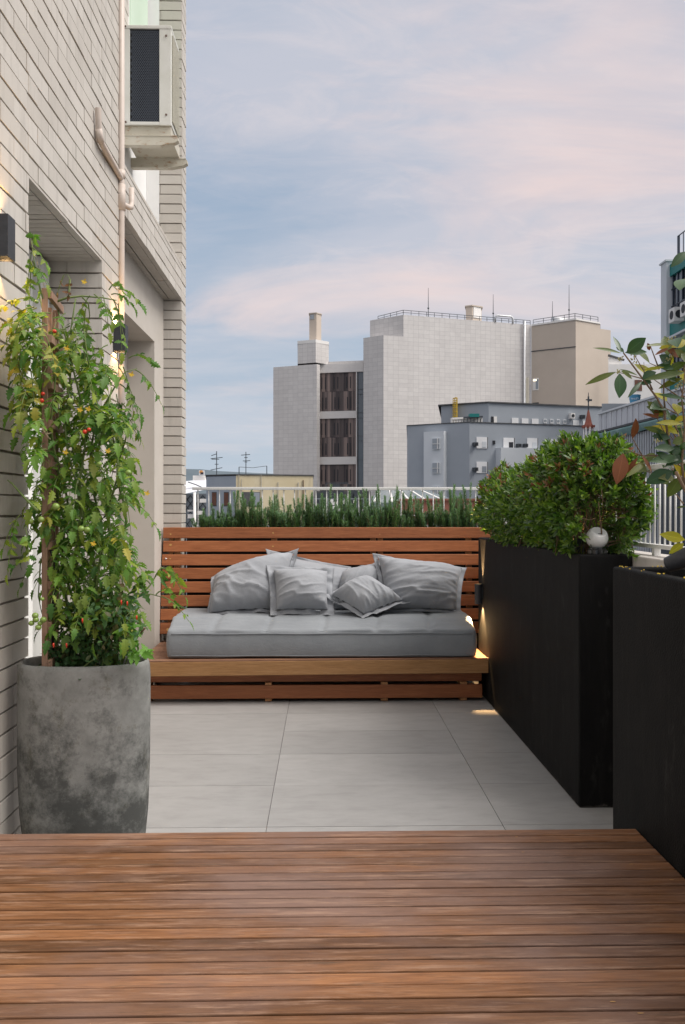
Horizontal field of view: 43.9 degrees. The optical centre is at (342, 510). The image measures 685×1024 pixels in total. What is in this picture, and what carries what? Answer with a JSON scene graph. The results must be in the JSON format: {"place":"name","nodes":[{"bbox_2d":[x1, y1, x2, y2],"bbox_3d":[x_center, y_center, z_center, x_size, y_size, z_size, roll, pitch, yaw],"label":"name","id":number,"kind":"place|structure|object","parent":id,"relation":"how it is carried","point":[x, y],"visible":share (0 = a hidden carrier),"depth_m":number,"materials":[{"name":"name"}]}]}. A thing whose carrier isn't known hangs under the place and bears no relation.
{"place":"outdoors","nodes":[
{"label":"outdoors","id":0,"kind":"place"},
{"bbox_2d":[184,469,268,493],"bbox_3d":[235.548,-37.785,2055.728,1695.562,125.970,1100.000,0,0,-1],"label":"hills","id":1,"kind":"structure","parent":0,"point":[190,474],"depth_m":1871.18,"materials":[{"name":"grey"}]},
{"bbox_2d":[192,487,479,526],"bbox_3d":[0.001,0.001,6.702,2.360,0.374,0.040,0,0,-1],"label":"railing","id":2,"kind":"object","parent":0,"point":[324,488],"visible":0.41,"depth_m":6.68,"materials":[{"name":"white metal"}]},
{"bbox_2d":[266,700,472,829],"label":"joint","id":3,"kind":"structure","parent":0,"point":[278,762],"depth_m":3.98,"materials":[{"name":"grey tile"}]},
{"bbox_2d":[146,681,612,832],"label":"terrace floor","id":4,"kind":"structure","parent":0,"point":[370,764],"depth_m":3.94,"materials":[{"name":"grey tile"}]},
{"bbox_2d":[17,654,150,833],"bbox_3d":[-0.845,0.844,2.781,0.425,0.714,0.263,0,0,-1],"label":"plant pot","id":5,"kind":"object","parent":4,"relation":"on","point":[83,755],"visible":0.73,"depth_m":2.67,"materials":[{"name":"concrete"}]},
{"bbox_2d":[35,254,63,666],"bbox_3d":[-0.946,-0.128,2.771,0.054,1.347,0.264,0,0,-5],"label":"trellis","id":6,"kind":"object","parent":5,"relation":"on","point":[50,321],"visible":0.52,"depth_m":2.69,"materials":[{"name":"metal"}]},
{"bbox_2d":[38,581,145,679],"bbox_3d":[-0.804,0.411,2.716,0.388,0.387,0.292,0,0,-1],"label":"chili plant","id":7,"kind":"object","parent":5,"relation":"on","point":[66,658],"visible":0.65,"depth_m":2.69,"materials":[{"name":"green plant"}]},
{"bbox_2d":[0,232,193,665],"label":"tomato plant","id":8,"kind":"object","parent":5,"relation":"on","point":[98,424],"visible":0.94,"depth_m":2.68,"materials":[{"name":"green plant"}]},
{"bbox_2d":[107,622,153,665],"bbox_3d":[-0.671,0.457,2.678,0.197,0.210,0.110,0,0,30],"label":"young plant","id":9,"kind":"object","parent":5,"relation":"on","point":[144,652],"visible":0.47,"depth_m":2.67,"materials":[{"name":"green plant"}]},
{"bbox_2d":[0,0,185,833],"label":"apartment building","id":10,"kind":"structure","parent":4,"relation":"on","point":[59,83],"depth_m":3.80,"materials":[{"name":"brick"}]},
{"bbox_2d":[0,213,14,261],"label":"wall lamp","id":11,"kind":"object","parent":10,"relation":"attached to","point":[7,237],"visible":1,"depth_m":2.59,"materials":[{"name":"brown"}]},
{"bbox_2d":[95,0,133,653],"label":"drain pipe","id":12,"kind":"object","parent":10,"relation":"attached to","point":[123,205],"visible":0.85,"depth_m":4.23,"materials":[{"name":"beige plastic"}]},
{"bbox_2d":[113,324,127,352],"bbox_3d":[-1.084,-0.842,4.148,0.060,0.129,0.062,0,0,-1],"label":"wall lamp","id":13,"kind":"object","parent":10,"relation":"attached to","point":[117,346],"visible":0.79,"depth_m":4.12,"materials":[{"name":"brown"}]},
{"bbox_2d":[128,0,147,24],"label":"window","id":14,"kind":"structure","parent":10,"relation":"in","point":[138,9],"depth_m":5.74,"materials":[{"name":"white glass"}]},
{"bbox_2d":[125,135,178,147],"bbox_3d":[-1.204,-2.297,5.287,0.369,0.061,0.053,0,0,-1],"label":"support arm","id":15,"kind":"object","parent":10,"relation":"attached to","point":[148,141],"visible":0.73,"depth_m":5.27},
{"bbox_2d":[125,25,179,157],"bbox_3d":[-1.216,-2.673,5.441,0.314,0.684,0.346,0,0,-1],"label":"air conditioner","id":16,"kind":"object","parent":10,"relation":"attached to","point":[151,79],"visible":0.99,"depth_m":5.28,"materials":[{"name":"white metal"}]},
{"bbox_2d":[131,158,187,169],"bbox_3d":[-1.212,-2.297,5.632,0.369,0.061,0.053,0,0,-1],"label":"support arm","id":17,"kind":"object","parent":10,"relation":"attached to","point":[157,163],"visible":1,"depth_m":5.61},
{"bbox_2d":[148,527,490,700],"bbox_3d":[-0.100,0.659,5.678,2.348,1.082,0.888,0,0,-1],"label":"wooden bench","id":18,"kind":"object","parent":4,"relation":"on","point":[269,671],"visible":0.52,"depth_m":5.37,"materials":[{"name":"brown wood"}]},
{"bbox_2d":[166,608,476,657],"bbox_3d":[-0.133,0.796,5.631,1.950,0.240,0.684,0,0,-1],"label":"mattress","id":19,"kind":"object","parent":18,"relation":"on","point":[344,633],"visible":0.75,"depth_m":5.31,"materials":[{"name":"grey fabric"}]},
{"bbox_2d":[207,548,298,614],"bbox_3d":[-0.606,0.487,5.785,0.611,0.455,0.330,0,0,-1],"label":"pillow","id":20,"kind":"object","parent":19,"relation":"on","point":[242,586],"visible":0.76,"depth_m":5.67,"materials":[{"name":"grey fabric"}]},
{"bbox_2d":[266,565,334,615],"bbox_3d":[-0.283,0.525,5.639,0.463,0.325,0.293,0,0,-1],"label":"pillow","id":21,"kind":"object","parent":19,"relation":"on","point":[301,590],"visible":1,"depth_m":5.56,"materials":[{"name":"grey fabric"}]},
{"bbox_2d":[266,549,350,609],"bbox_3d":[-0.239,0.493,5.920,0.606,0.452,0.230,0,0,-1],"label":"pillow","id":22,"kind":"object","parent":19,"relation":"on","point":[305,562],"visible":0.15,"depth_m":5.92,"materials":[{"name":"grey fabric"}]},
{"bbox_2d":[334,563,383,609],"bbox_3d":[0.112,0.524,5.892,0.417,0.374,0.243,0,0,-1],"label":"pillow","id":23,"kind":"object","parent":19,"relation":"on","point":[348,574],"visible":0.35,"depth_m":5.84,"materials":[{"name":"grey fabric"}]},
{"bbox_2d":[327,575,410,618],"bbox_3d":[0.168,0.565,5.628,0.522,0.275,0.272,0,0,-28],"label":"pillow","id":24,"kind":"object","parent":19,"relation":"on","point":[367,594],"visible":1,"depth_m":5.54,"materials":[{"name":"grey fabric"}]},
{"bbox_2d":[372,553,466,612],"bbox_3d":[0.539,0.493,5.784,0.659,0.395,0.383,0,0,-1],"label":"pillow","id":25,"kind":"object","parent":19,"relation":"on","point":[426,586],"visible":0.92,"depth_m":5.68,"materials":[{"name":"grey fabric"}]},
{"bbox_2d":[187,538,477,648],"bbox_3d":[-0.020,0.677,6.329,2.240,1.045,0.185,0,0,-1],"label":"herb trough","id":26,"kind":"object","parent":4,"relation":"on","point":[318,539],"depth_m":6.23,"materials":[{"name":"brown wood"}]},
{"bbox_2d":[190,503,224,526],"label":"rosemary","id":27,"kind":"object","parent":26,"relation":"on","point":[204,521],"visible":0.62,"depth_m":6.23,"materials":[{"name":"green plant"}]},
{"bbox_2d":[209,502,235,526],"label":"rosemary","id":28,"kind":"object","parent":26,"relation":"on","point":[221,521],"visible":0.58,"depth_m":6.28,"materials":[{"name":"green plant"}]},
{"bbox_2d":[222,490,246,526],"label":"rosemary","id":29,"kind":"object","parent":26,"relation":"on","point":[238,517],"visible":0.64,"depth_m":6.29,"materials":[{"name":"green plant"}]},
{"bbox_2d":[241,492,263,526],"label":"rosemary","id":30,"kind":"object","parent":26,"relation":"on","point":[250,522],"visible":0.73,"depth_m":6.23,"materials":[{"name":"green plant"}]},
{"bbox_2d":[248,490,279,526],"bbox_3d":[-0.565,-0.002,6.271,0.260,0.327,0.200,0,0,37],"label":"rosemary","id":31,"kind":"object","parent":26,"relation":"on","point":[263,518],"visible":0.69,"depth_m":6.24,"materials":[{"name":"green plant"}]},
{"bbox_2d":[268,494,292,526],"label":"rosemary","id":32,"kind":"object","parent":26,"relation":"on","point":[275,504],"visible":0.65,"depth_m":6.25,"materials":[{"name":"green plant"}]},
{"bbox_2d":[278,504,300,526],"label":"rosemary","id":33,"kind":"object","parent":26,"relation":"on","point":[288,517],"visible":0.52,"depth_m":6.27,"materials":[{"name":"green plant"}]},
{"bbox_2d":[292,493,315,526],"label":"rosemary","id":34,"kind":"object","parent":26,"relation":"on","point":[306,514],"visible":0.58,"depth_m":6.28,"materials":[{"name":"green plant"}]},
{"bbox_2d":[300,483,332,526],"bbox_3d":[-0.197,-0.022,6.293,0.260,0.370,0.200,0,0,24],"label":"rosemary","id":35,"kind":"object","parent":26,"relation":"on","point":[314,512],"visible":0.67,"depth_m":6.25,"materials":[{"name":"green plant"}]},
{"bbox_2d":[318,493,346,526],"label":"rosemary","id":36,"kind":"object","parent":26,"relation":"on","point":[330,515],"visible":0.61,"depth_m":6.23,"materials":[{"name":"green plant"}]},
{"bbox_2d":[330,492,353,526],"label":"rosemary","id":37,"kind":"object","parent":26,"relation":"on","point":[347,522],"visible":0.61,"depth_m":6.25,"materials":[{"name":"green plant"}]},
{"bbox_2d":[344,489,369,526],"bbox_3d":[0.113,-0.004,6.322,0.204,0.334,0.244,0,0,-29],"label":"rosemary","id":38,"kind":"object","parent":26,"relation":"on","point":[355,514],"visible":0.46,"depth_m":6.31,"materials":[{"name":"green plant"}]},
{"bbox_2d":[356,489,385,526],"bbox_3d":[0.211,-0.004,6.279,0.260,0.332,0.200,0,0,-38],"label":"rosemary","id":39,"kind":"object","parent":26,"relation":"on","point":[375,519],"visible":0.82,"depth_m":6.24,"materials":[{"name":"green plant"}]},
{"bbox_2d":[370,485,397,526],"bbox_3d":[0.318,-0.022,6.330,0.208,0.364,0.242,0,0,28],"label":"rosemary","id":40,"kind":"object","parent":26,"relation":"on","point":[386,509],"visible":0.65,"depth_m":6.28,"materials":[{"name":"green plant"}]},
{"bbox_2d":[384,490,411,526],"bbox_3d":[0.404,0.000,6.321,0.251,0.314,0.200,0,0,40],"label":"rosemary","id":41,"kind":"object","parent":26,"relation":"on","point":[398,517],"visible":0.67,"depth_m":6.29,"materials":[{"name":"green plant"}]},
{"bbox_2d":[398,494,423,526],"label":"rosemary","id":42,"kind":"object","parent":26,"relation":"on","point":[412,521],"visible":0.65,"depth_m":6.29,"materials":[{"name":"green plant"}]},
{"bbox_2d":[409,497,438,526],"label":"rosemary","id":43,"kind":"object","parent":26,"relation":"on","point":[424,517],"visible":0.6,"depth_m":6.31,"materials":[{"name":"green plant"}]},
{"bbox_2d":[426,494,456,526],"bbox_3d":[0.735,0.017,6.302,0.242,0.282,0.208,0,0,-1],"label":"rosemary","id":44,"kind":"object","parent":26,"relation":"on","point":[443,520],"visible":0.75,"depth_m":6.27,"materials":[{"name":"green plant"}]},
{"bbox_2d":[439,489,462,526],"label":"rosemary","id":45,"kind":"object","parent":26,"relation":"on","point":[450,509],"visible":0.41,"depth_m":6.34,"materials":[{"name":"green plant"}]},
{"bbox_2d":[448,481,474,526],"bbox_3d":[0.893,-0.029,6.338,0.204,0.386,0.243,0,0,-20],"label":"rosemary","id":46,"kind":"object","parent":26,"relation":"on","point":[466,524],"visible":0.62,"depth_m":6.32,"materials":[{"name":"green plant"}]},
{"bbox_2d":[458,494,481,526],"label":"rosemary","id":47,"kind":"object","parent":26,"relation":"on","point":[471,523],"visible":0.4,"depth_m":6.28,"materials":[{"name":"green plant"}]},
{"bbox_2d":[0,829,684,1023],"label":"wooden deck","id":48,"kind":"structure","parent":4,"relation":"on","point":[575,926],"depth_m":1.89,"materials":[{"name":"brown wood"}]},
{"bbox_2d":[478,537,631,807],"bbox_3d":[1.038,0.689,4.547,0.218,1.023,2.235,0,0,-1],"label":"planter box","id":49,"kind":"object","parent":4,"relation":"on","point":[545,631],"visible":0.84,"depth_m":3.77,"materials":[{"name":"metal"}]},
{"bbox_2d":[475,584,482,603],"bbox_3d":[0.882,0.537,5.496,0.053,0.129,0.048,0,0,-1],"label":"wall lamp","id":50,"kind":"object","parent":49,"relation":"attached to","point":[478,593],"visible":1,"depth_m":5.47,"materials":[{"name":"brown metal"}]},
{"bbox_2d":[469,430,661,558],"bbox_3d":[1.045,-0.063,4.562,0.542,0.597,2.408,0,0,-1],"label":"clipped shrub","id":51,"kind":"object","parent":49,"relation":"on","point":[564,491],"visible":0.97,"depth_m":3.56,"materials":[{"name":"green plant"}]},
{"bbox_2d":[574,539,584,553],"bbox_3d":[1.038,0.185,3.745,0.059,0.124,0.063,0,0,-1],"label":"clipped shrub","id":52,"kind":"object","parent":49,"relation":"on","point":[579,544],"visible":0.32,"depth_m":3.72,"materials":[{"name":"green plant"}]},
{"bbox_2d":[586,527,608,553],"bbox_3d":[1.047,0.122,3.494,0.090,0.110,0.090,0,0,-1],"label":"globe light","id":53,"kind":"object","parent":49,"relation":"on","point":[597,542],"visible":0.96,"depth_m":3.46,"materials":[{"name":"white glass"}]},
{"bbox_2d":[613,567,684,878],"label":"planter box","id":54,"kind":"object","parent":4,"relation":"on","point":[649,704],"visible":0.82,"depth_m":2.38,"materials":[{"name":"metal"}]},
{"bbox_2d":[585,252,684,553],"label":"broadleaf tree","id":55,"kind":"object","parent":54,"relation":"on","point":[622,467],"visible":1,"depth_m":2.44,"materials":[{"name":"green plant"}]},
{"bbox_2d":[663,547,684,571],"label":"spot light","id":56,"kind":"object","parent":54,"relation":"on","point":[674,561],"visible":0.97,"depth_m":2.42,"materials":[{"name":"brown metal"}]},
{"bbox_2d":[184,0,684,473],"label":"sky","id":57,"kind":"structure","parent":0,"point":[351,162],"materials":[{"name":"blue"}]},
{"bbox_2d":[541,538,584,553],"bbox_3d":[1.032,0.161,3.867,0.155,0.114,0.436,0,0,-1],"label":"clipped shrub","id":58,"kind":"object","parent":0,"point":[579,548],"visible":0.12,"depth_m":3.69,"materials":[{"name":"green plant"}]},
{"bbox_3d":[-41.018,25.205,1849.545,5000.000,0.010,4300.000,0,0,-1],"label":"city ground","id":59,"kind":"structure","parent":0,"visible":0},
{"bbox_2d":[184,480,205,607],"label":"arena","id":60,"kind":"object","parent":59,"relation":"on","point":[191,506],"visible":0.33,"depth_m":191.27,"materials":[{"name":"grey glass"}]},
{"bbox_2d":[193,470,205,479],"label":"roof sign","id":61,"kind":"object","parent":60,"relation":"on","point":[201,472],"visible":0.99,"depth_m":196.30,"materials":[{"name":"white"}]},
{"bbox_2d":[205,474,313,523],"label":"cream house","id":62,"kind":"structure","parent":59,"relation":"on","point":[253,480],"depth_m":65.55,"materials":[{"name":"beige paint"}]},
{"bbox_2d":[212,492,216,505],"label":"window","id":63,"kind":"structure","parent":62,"relation":"in","point":[214,494],"depth_m":65.82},
{"bbox_2d":[211,451,222,473],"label":"tv antenna","id":64,"kind":"object","parent":62,"relation":"on","point":[216,459],"visible":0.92,"depth_m":67.26,"materials":[{"name":"grey metal"}]},
{"bbox_2d":[224,492,228,505],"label":"window","id":65,"kind":"structure","parent":62,"relation":"in","point":[226,494],"depth_m":65.23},
{"bbox_2d":[242,492,259,506],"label":"window","id":66,"kind":"structure","parent":62,"relation":"in","point":[247,494],"depth_m":65.05,"materials":[{"name":"grey glass"}]},
{"bbox_2d":[314,483,370,516],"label":"roof terrace","id":67,"kind":"structure","parent":59,"relation":"on","point":[353,494],"depth_m":61.01,"materials":[{"name":"grey metal"}]},
{"bbox_2d":[273,305,530,507],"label":"office building","id":68,"kind":"structure","parent":59,"relation":"on","point":[336,422],"depth_m":94.17,"materials":[{"name":"tile"}]},
{"bbox_2d":[320,372,355,410],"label":"slatted window","id":69,"kind":"structure","parent":68,"relation":"in","point":[344,383],"depth_m":95.12,"materials":[{"name":"brown wood"}]},
{"bbox_2d":[320,418,355,456],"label":"slatted window","id":70,"kind":"structure","parent":68,"relation":"in","point":[344,429],"depth_m":95.10,"materials":[{"name":"brown wood"}]},
{"bbox_2d":[320,464,355,490],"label":"slatted window","id":71,"kind":"structure","parent":68,"relation":"in","point":[338,473],"depth_m":95.10,"materials":[{"name":"brown wood"}]},
{"bbox_2d":[473,307,480,317],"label":"lift window","id":72,"kind":"structure","parent":68,"relation":"in","point":[476,310],"depth_m":97.21,"materials":[{"name":"white"}]},
{"bbox_2d":[370,490,448,524],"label":"glass roof","id":73,"kind":"structure","parent":59,"relation":"on","point":[417,493],"depth_m":44.58,"materials":[{"name":"white glass"}]},
{"bbox_2d":[393,499,483,524],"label":"red house","id":74,"kind":"structure","parent":59,"relation":"on","point":[446,505],"depth_m":30.08,"materials":[{"name":"brick"}]},
{"bbox_2d":[406,397,601,532],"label":"grey building","id":75,"kind":"structure","parent":59,"relation":"on","point":[444,453],"depth_m":61.38,"materials":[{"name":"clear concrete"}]},
{"bbox_2d":[432,438,439,449],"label":"window","id":76,"kind":"structure","parent":75,"relation":"in","point":[434,440],"depth_m":60.87,"materials":[{"name":"grey glass"}]},
{"bbox_2d":[432,462,439,473],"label":"window","id":77,"kind":"structure","parent":75,"relation":"in","point":[434,465],"depth_m":60.86,"materials":[{"name":"grey glass"}]},
{"bbox_2d":[476,437,486,448],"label":"window","id":78,"kind":"structure","parent":75,"relation":"in","point":[482,441],"depth_m":60.45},
{"bbox_2d":[476,462,486,472],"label":"window","id":79,"kind":"structure","parent":75,"relation":"in","point":[482,466],"depth_m":60.45,"materials":[{"name":"grey glass"}]},
{"bbox_2d":[503,438,513,447],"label":"window","id":80,"kind":"structure","parent":75,"relation":"in","point":[507,442],"depth_m":61.10,"materials":[{"name":"grey"}]},
{"bbox_2d":[512,418,518,422],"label":"window","id":81,"kind":"structure","parent":75,"relation":"in","point":[514,420],"depth_m":65.09,"materials":[{"name":"white glass"}]},
{"bbox_2d":[521,418,527,423],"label":"window","id":82,"kind":"structure","parent":75,"relation":"in","point":[523,420],"depth_m":65.33,"materials":[{"name":"white glass"}]},
{"bbox_2d":[527,438,536,447],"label":"window","id":83,"kind":"structure","parent":75,"relation":"in","point":[532,442],"depth_m":61.68,"materials":[{"name":"white glass"}]},
{"bbox_2d":[532,419,538,423],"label":"window","id":84,"kind":"structure","parent":75,"relation":"in","point":[534,421],"depth_m":65.61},
{"bbox_2d":[569,413,574,418],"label":"wall air conditioner","id":85,"kind":"object","parent":75,"relation":"attached to","point":[571,415],"depth_m":66.30,"materials":[{"name":"grey"}]},
{"bbox_2d":[573,420,578,424],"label":"window","id":86,"kind":"structure","parent":75,"relation":"in","point":[575,422],"depth_m":66.70,"materials":[{"name":"white glass"}]},
{"bbox_2d":[531,313,610,405],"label":"beige building","id":87,"kind":"structure","parent":59,"relation":"on","point":[569,361],"depth_m":94.00,"materials":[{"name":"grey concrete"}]},
{"bbox_2d":[532,378,538,389],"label":"window","id":88,"kind":"structure","parent":87,"relation":"in","point":[535,381],"depth_m":95.33,"materials":[{"name":"grey glass"}]},
{"bbox_2d":[582,393,594,440],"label":"church spire","id":89,"kind":"structure","parent":59,"relation":"on","point":[588,426],"depth_m":55.22,"materials":[{"name":"metal"}]},
{"bbox_2d":[602,404,624,411],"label":"grey block","id":90,"kind":"structure","parent":59,"relation":"on","point":[605,407],"depth_m":52.38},
{"bbox_2d":[629,394,640,402],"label":"water tank","id":91,"kind":"object","parent":90,"relation":"on","point":[634,397],"visible":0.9,"depth_m":55.13,"materials":[{"name":"blue plastic"}]},
{"bbox_2d":[608,354,660,403],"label":"white house","id":92,"kind":"structure","parent":59,"relation":"on","point":[615,364],"depth_m":72.56,"materials":[{"name":"white paint"}]},
{"bbox_2d":[635,380,641,390],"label":"window","id":93,"kind":"structure","parent":92,"relation":"in","point":[636,381],"depth_m":72.54,"materials":[{"name":"brown"}]},
{"bbox_2d":[594,386,684,554],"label":"slatted building","id":94,"kind":"structure","parent":59,"relation":"on","point":[619,419],"depth_m":34.44,"materials":[{"name":"silver metal"}]},
{"bbox_2d":[659,230,684,392],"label":"teal building","id":95,"kind":"structure","parent":59,"relation":"on","point":[672,295],"depth_m":60.43,"materials":[{"name":"teal painted wall"},{"name":"grey plaster"},{"name":"window glass"}]},
{"bbox_2d":[669,307,683,323],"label":"wall air conditioner","id":96,"kind":"object","parent":95,"relation":"attached to","point":[674,315],"depth_m":58.09,"materials":[{"name":"grey metal"}]},
{"bbox_2d":[671,269,684,307],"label":"window","id":97,"kind":"structure","parent":95,"relation":"in","point":[679,294],"depth_m":59.42,"materials":[{"name":"grey glass"}]},
{"bbox_2d":[673,336,683,377],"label":"window","id":98,"kind":"structure","parent":95,"relation":"in","point":[678,359],"depth_m":59.42,"materials":[{"name":"grey glass"}]},
{"bbox_2d":[680,301,684,317],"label":"wall air conditioner","id":99,"kind":"object","parent":95,"relation":"attached to","point":[682,309],"depth_m":56.64,"materials":[{"name":"grey metal"}]},
{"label":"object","id":100,"kind":"object","parent":59,"relation":"on","visible":0},
{"bbox_2d":[621,550,668,566],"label":"parapet wall","id":101,"kind":"structure","parent":100,"relation":"on","point":[645,559],"depth_m":3.33,"materials":[{"name":"concrete"}]},
{"bbox_2d":[504,460,684,555],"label":"railing","id":102,"kind":"object","parent":101,"relation":"on","point":[656,549],"visible":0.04,"depth_m":3.37,"materials":[{"name":"white metal"}]}
]}

